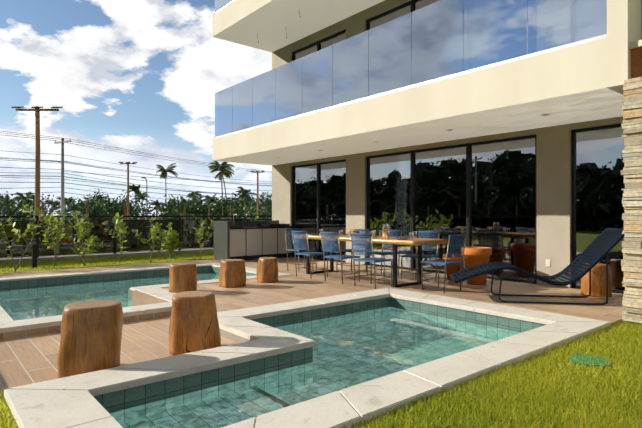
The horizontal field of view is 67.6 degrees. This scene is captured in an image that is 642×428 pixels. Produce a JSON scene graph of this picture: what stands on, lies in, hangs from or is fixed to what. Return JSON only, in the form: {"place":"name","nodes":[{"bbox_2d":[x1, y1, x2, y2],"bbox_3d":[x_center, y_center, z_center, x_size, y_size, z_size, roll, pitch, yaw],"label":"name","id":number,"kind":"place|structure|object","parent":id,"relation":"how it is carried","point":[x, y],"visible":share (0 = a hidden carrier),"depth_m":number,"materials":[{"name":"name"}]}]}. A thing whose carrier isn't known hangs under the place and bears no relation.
{"place":"outdoors","nodes":[
{"label":"outdoors","id":0,"kind":"place"},
{"bbox_2d":[0,266,256,318],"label":"pool shell","id":1,"kind":"object","parent":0,"point":[45,282],"visible":0.12,"depth_m":9.81},
{"bbox_2d":[0,273,218,320],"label":"pool water","id":2,"kind":"structure","parent":1,"relation":"in","point":[22,304],"depth_m":8.35,"materials":[{"name":"teal liquid"}]},
{"bbox_2d":[0,263,291,332],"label":"pool coping","id":3,"kind":"object","parent":1,"relation":"on","point":[8,323],"visible":0.58,"depth_m":6.98,"materials":[{"name":"white stone"}]},
{"bbox_2d":[0,188,271,220],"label":"tree line","id":4,"kind":"object","parent":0,"point":[107,208],"depth_m":73.63,"materials":[{"name":"green plant"}]},
{"bbox_2d":[0,0,271,215],"label":"sky","id":5,"kind":"structure","parent":0,"point":[145,76],"materials":[{"name":"blue"}]},
{"bbox_2d":[0,257,624,395],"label":"deck terrace","id":6,"kind":"structure","parent":0,"point":[27,359],"depth_m":6.97,"materials":[{"name":"brown wood"}]},
{"bbox_2d":[0,311,170,338],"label":"sunken deck riser cladding","id":7,"kind":"structure","parent":6,"relation":"on","point":[58,328],"depth_m":5.37,"materials":[{"name":"brown wood"}]},
{"bbox_2d":[57,300,122,377],"bbox_3d":[-1.941,1.038,4.025,0.492,0.566,0.500,0,0,1],"label":"stump","id":8,"kind":"object","parent":6,"relation":"on","point":[91,336],"visible":1,"depth_m":3.85,"materials":[{"name":"brown wood"}]},
{"bbox_2d":[169,262,196,292],"bbox_3d":[-2.191,1.004,7.577,0.439,0.447,0.434,0,0,13],"label":"stump","id":9,"kind":"object","parent":6,"relation":"on","point":[183,276],"visible":0.96,"depth_m":7.41,"materials":[{"name":"brown wood"}]},
{"bbox_2d":[169,291,220,355],"bbox_3d":[-1.210,1.049,4.671,0.489,0.546,0.482,0,0,20],"label":"stump","id":10,"kind":"object","parent":6,"relation":"on","point":[194,325],"visible":0.94,"depth_m":4.50,"materials":[{"name":"brown wood"}]},
{"bbox_2d":[219,259,245,287],"bbox_3d":[-1.517,1.006,8.224,0.435,0.445,0.433,0,0,-42],"label":"stump","id":11,"kind":"object","parent":6,"relation":"on","point":[232,273],"visible":1,"depth_m":8.06,"materials":[{"name":"brown wood"}]},
{"bbox_2d":[214,220,278,260],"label":"granite counter panels","id":12,"kind":"object","parent":6,"relation":"on","point":[221,240],"visible":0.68,"depth_m":12.70,"materials":[{"name":"grey stone"}]},
{"bbox_2d":[230,227,291,257],"bbox_3d":[-1.816,0.757,13.350,2.030,0.760,0.638,0,0,-40],"label":"cabinet frame","id":13,"kind":"object","parent":6,"relation":"on","point":[266,254],"visible":0.14,"depth_m":13.19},
{"bbox_2d":[230,228,291,256],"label":"cabinet doors","id":14,"kind":"structure","parent":13,"relation":"attached to","point":[246,242],"depth_m":13.00,"materials":[{"name":"grey wood"}]},
{"bbox_2d":[230,223,292,259],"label":"counter trim","id":15,"kind":"structure","parent":13,"relation":"on","point":[275,225],"depth_m":13.20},
{"bbox_2d":[257,257,277,282],"bbox_3d":[-0.968,1.012,8.743,0.403,0.436,0.399,0,0,-19],"label":"stump","id":16,"kind":"object","parent":6,"relation":"on","point":[267,269],"visible":1,"depth_m":8.58,"materials":[{"name":"brown wood"}]},
{"bbox_2d":[284,228,316,271],"bbox_3d":[-0.445,0.779,10.489,0.500,0.908,0.564,0,0,-40],"label":"chair","id":17,"kind":"object","parent":6,"relation":"on","point":[289,239],"visible":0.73,"depth_m":10.52,"materials":[{"name":"blue fabric"}]},
{"bbox_2d":[291,231,328,278],"bbox_3d":[-0.218,0.777,9.379,0.552,0.908,0.487,0,0,-40],"label":"chair","id":18,"kind":"object","parent":6,"relation":"on","point":[304,242],"visible":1,"depth_m":9.29,"materials":[{"name":"blue fabric"}]},
{"bbox_2d":[320,232,359,283],"bbox_3d":[0.347,0.776,8.704,0.553,0.908,0.487,0,0,-40],"label":"chair","id":19,"kind":"object","parent":6,"relation":"on","point":[325,239],"visible":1,"depth_m":8.59,"materials":[{"name":"blue metal"}]},
{"bbox_2d":[336,229,369,272],"bbox_3d":[0.686,0.779,10.252,0.552,0.908,0.486,0,0,-40],"label":"chair","id":20,"kind":"object","parent":6,"relation":"on","point":[363,231],"visible":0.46,"depth_m":10.24,"materials":[{"name":"blue fabric"}]},
{"bbox_2d":[306,239,421,287],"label":"table legs","id":21,"kind":"object","parent":6,"relation":"on","point":[419,257],"visible":0.58,"depth_m":8.43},
{"bbox_2d":[350,233,392,288],"bbox_3d":[0.848,0.775,8.104,0.550,0.908,0.484,0,0,-42],"label":"chair","id":22,"kind":"object","parent":6,"relation":"on","point":[373,259],"visible":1,"depth_m":7.99,"materials":[{"name":"blue metal"}]},
{"bbox_2d":[367,230,402,277],"bbox_3d":[1.264,0.778,9.562,0.550,0.908,0.484,0,0,-40],"label":"chair","id":23,"kind":"object","parent":6,"relation":"on","point":[382,252],"visible":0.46,"depth_m":9.54,"materials":[{"name":"blue fabric"}]},
{"bbox_2d":[401,231,439,280],"bbox_3d":[1.841,0.776,8.872,0.554,0.908,0.489,0,0,-40],"label":"chair","id":24,"kind":"object","parent":6,"relation":"on","point":[434,235],"visible":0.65,"depth_m":8.88,"materials":[{"name":"blue metal"}]},
{"bbox_2d":[421,234,466,292],"bbox_3d":[1.972,0.774,7.694,0.506,0.908,0.569,0,0,-40],"label":"chair","id":25,"kind":"object","parent":6,"relation":"on","point":[446,261],"visible":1,"depth_m":7.57,"materials":[{"name":"blue metal"}]},
{"bbox_2d":[272,0,622,287],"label":"taupe building walls","id":26,"kind":"structure","parent":6,"relation":"on","point":[553,164],"depth_m":8.65,"materials":[{"name":"beige paint"}]},
{"bbox_2d":[212,0,640,160],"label":"cream building slabs","id":27,"kind":"object","parent":26,"relation":"on","point":[605,62],"visible":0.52,"depth_m":7.16,"materials":[{"name":"beige paint"}]},
{"bbox_2d":[213,0,384,51],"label":"balcony soffit","id":28,"kind":"structure","parent":27,"relation":"attached to","point":[273,23],"depth_m":12.34,"materials":[{"name":"white paint"}]},
{"bbox_2d":[214,0,606,138],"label":"railing base trim","id":29,"kind":"structure","parent":27,"relation":"attached to","point":[515,59],"depth_m":7.51,"materials":[{"name":"white metal"}]},
{"bbox_2d":[215,0,606,136],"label":"balcony glass","id":30,"kind":"object","parent":27,"relation":"attached to","point":[439,39],"visible":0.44,"depth_m":8.06,"materials":[{"name":"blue glass"}]},
{"bbox_2d":[213,88,623,164],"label":"balcony soffit","id":31,"kind":"structure","parent":27,"relation":"attached to","point":[602,103],"depth_m":8.31,"materials":[{"name":"white paint"}]},
{"bbox_2d":[292,0,623,293],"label":"door frames","id":32,"kind":"structure","parent":26,"relation":"in","point":[468,145],"depth_m":10.14,"materials":[{"name":"black metal"}]},
{"bbox_2d":[294,0,625,290],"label":"door glass","id":33,"kind":"object","parent":32,"relation":"in","point":[502,200],"visible":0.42,"depth_m":9.41,"materials":[{"name":"glass"}]},
{"bbox_2d":[443,253,463,280],"bbox_3d":[2.474,0.990,8.945,0.385,0.480,0.385,0,0,-40],"label":"pot","id":34,"kind":"object","parent":6,"relation":"on","point":[452,269],"visible":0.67,"depth_m":8.82,"materials":[{"name":"ceramic"}]},
{"bbox_2d":[461,247,491,284],"bbox_3d":[2.734,0.909,8.432,0.514,0.640,0.514,0,0,-40],"label":"stool","id":35,"kind":"object","parent":6,"relation":"on","point":[474,256],"visible":0.81,"depth_m":8.27,"materials":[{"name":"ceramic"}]},
{"bbox_2d":[491,249,607,304],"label":"lounge chair legs","id":36,"kind":"object","parent":6,"relation":"on","point":[501,300],"visible":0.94,"depth_m":6.64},
{"bbox_2d":[450,228,627,285],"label":"chaise rails","id":37,"kind":"object","parent":36,"relation":"on","point":[589,267],"visible":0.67,"depth_m":6.58,"materials":[{"name":"black metal"}]},
{"bbox_2d":[452,229,622,281],"bbox_3d":[3.039,0.591,6.859,0.620,0.757,2.222,1,-1,-81],"label":"lounge chair seat","id":38,"kind":"object","parent":37,"relation":"attached to","point":[608,237],"visible":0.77,"depth_m":6.80,"materials":[{"name":"blue fabric"}]},
{"bbox_2d":[581,263,611,297],"bbox_3d":[4.136,0.988,7.210,0.397,0.477,0.390,0,0,-44],"label":"stump","id":39,"kind":"object","parent":6,"relation":"on","point":[598,279],"visible":0.69,"depth_m":7.07,"materials":[{"name":"brown wood"}]},
{"bbox_2d":[0,217,641,427],"bbox_3d":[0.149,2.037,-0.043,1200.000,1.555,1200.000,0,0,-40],"label":"ground","id":40,"kind":"structure","parent":0,"point":[2,397],"depth_m":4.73,"materials":[{"name":"green plant"}]},
{"bbox_2d":[31,244,37,267],"bbox_3d":[-6.787,0.999,11.367,0.140,0.570,0.140,0,0,-40],"label":"bollard light","id":41,"kind":"object","parent":40,"relation":"on","point":[34,254],"visible":0.86,"depth_m":11.32,"materials":[{"name":"black metal"}]},
{"bbox_2d":[54,138,71,219],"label":"concrete utility poles","id":42,"kind":"object","parent":40,"relation":"on","point":[62,142],"visible":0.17,"depth_m":35.11,"materials":[{"name":"grey concrete"}]},
{"bbox_2d":[0,131,271,206],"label":"overhead wires","id":43,"kind":"object","parent":42,"relation":"attached to","point":[52,161],"visible":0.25,"depth_m":39.35,"materials":[{"name":"black"}]},
{"bbox_2d":[55,139,146,219],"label":"pole hardware","id":44,"kind":"structure","parent":40,"relation":"on","point":[146,189],"depth_m":44.61,"materials":[{"name":"grey metal"}]},
{"bbox_2d":[0,248,213,262],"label":"fence kerb","id":45,"kind":"structure","parent":40,"relation":"on","point":[29,259],"depth_m":14.19,"materials":[{"name":"concrete"}]},
{"bbox_2d":[0,247,213,258],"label":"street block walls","id":46,"kind":"structure","parent":40,"relation":"on","point":[92,253],"depth_m":26.83,"materials":[{"name":"concrete"}]},
{"bbox_2d":[0,215,271,257],"bbox_3d":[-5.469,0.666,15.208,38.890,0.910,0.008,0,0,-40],"label":"fence","id":47,"kind":"object","parent":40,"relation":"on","point":[189,237],"visible":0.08,"depth_m":14.39,"materials":[{"name":"black metal"}]},
{"bbox_2d":[15,106,262,256],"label":"utility poles","id":48,"kind":"object","parent":40,"relation":"on","point":[37,156],"visible":0.46,"depth_m":17.72,"materials":[{"name":"wood"}]},
{"bbox_2d":[11,106,264,177],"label":"crossarms","id":49,"kind":"object","parent":48,"relation":"attached to","point":[62,107],"visible":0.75,"depth_m":17.78,"materials":[{"name":"brown wood"}]},
{"bbox_2d":[42,201,266,250],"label":"fence posts","id":50,"kind":"object","parent":40,"relation":"on","point":[87,208],"visible":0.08,"depth_m":29.88,"materials":[{"name":"black metal"}]},
{"bbox_2d":[4,329,523,425],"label":"pool curb","id":51,"kind":"structure","parent":40,"relation":"on","point":[232,336],"depth_m":5.04,"materials":[{"name":"concrete"}]},
{"bbox_2d":[93,297,545,412],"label":"pool shell","id":52,"kind":"structure","parent":40,"relation":"on","point":[110,402],"depth_m":4.40},
{"bbox_2d":[4,288,610,427],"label":"pool coping","id":53,"kind":"structure","parent":52,"relation":"on","point":[69,402],"depth_m":3.69,"materials":[{"name":"white stone"}]},
{"bbox_2d":[110,307,521,427],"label":"pool water","id":54,"kind":"structure","parent":52,"relation":"in","point":[352,349],"depth_m":4.50,"materials":[{"name":"teal liquid"}]},
{"bbox_2d":[568,354,610,367],"bbox_3d":[2.292,1.262,4.098,0.330,0.038,0.330,0,0,-40],"label":"drain cover","id":55,"kind":"object","parent":40,"relation":"on","point":[585,360],"visible":0.46,"depth_m":4.07,"materials":[{"name":"green plastic"}]},
{"bbox_2d":[621,77,641,322],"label":"stone cladding","id":56,"kind":"structure","parent":40,"relation":"on","point":[631,260],"depth_m":5.47,"materials":[{"name":"beige stone"}]},
{"bbox_2d":[631,47,641,78],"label":"planter box","id":57,"kind":"object","parent":56,"relation":"on","point":[636,62],"visible":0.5,"depth_m":5.56,"materials":[{"name":"brown wood"}]},
{"bbox_2d":[630,40,641,48],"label":"cream trim","id":58,"kind":"structure","parent":57,"relation":"on","point":[636,44],"depth_m":5.54,"materials":[{"name":"beige paint"}]},
{"bbox_2d":[641,0,641,39],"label":"neighbour upper wall","id":59,"kind":"structure","parent":40,"relation":"on","point":[641,19],"depth_m":5.82,"materials":[{"name":"beige paint"}]},
{"bbox_2d":[299,234,446,245],"bbox_3d":[0.785,0.468,9.097,0.885,0.075,3.200,0,0,-40],"label":"dining table top","id":60,"kind":"object","parent":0,"point":[413,242],"visible":0.56,"depth_m":8.08,"materials":[{"name":"brown wood"}]},
{"bbox_2d":[308,234,411,239],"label":"plates","id":61,"kind":"object","parent":60,"relation":"on","point":[402,238],"visible":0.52,"depth_m":8.61,"materials":[{"name":"white ceramic"}]},
{"bbox_2d":[319,224,416,239],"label":"drinking glasses","id":62,"kind":"object","parent":60,"relation":"on","point":[383,228],"visible":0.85,"depth_m":8.70,"materials":[{"name":"clear glass"}]},
{"bbox_2d":[372,229,388,237],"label":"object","id":63,"kind":"object","parent":62,"relation":"in","point":[386,235],"visible":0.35,"depth_m":8.66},
{"bbox_2d":[299,257,622,293],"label":"baseboard","id":64,"kind":"structure","parent":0,"point":[486,278],"depth_m":9.25,"materials":[{"name":"brown"}]}
]}

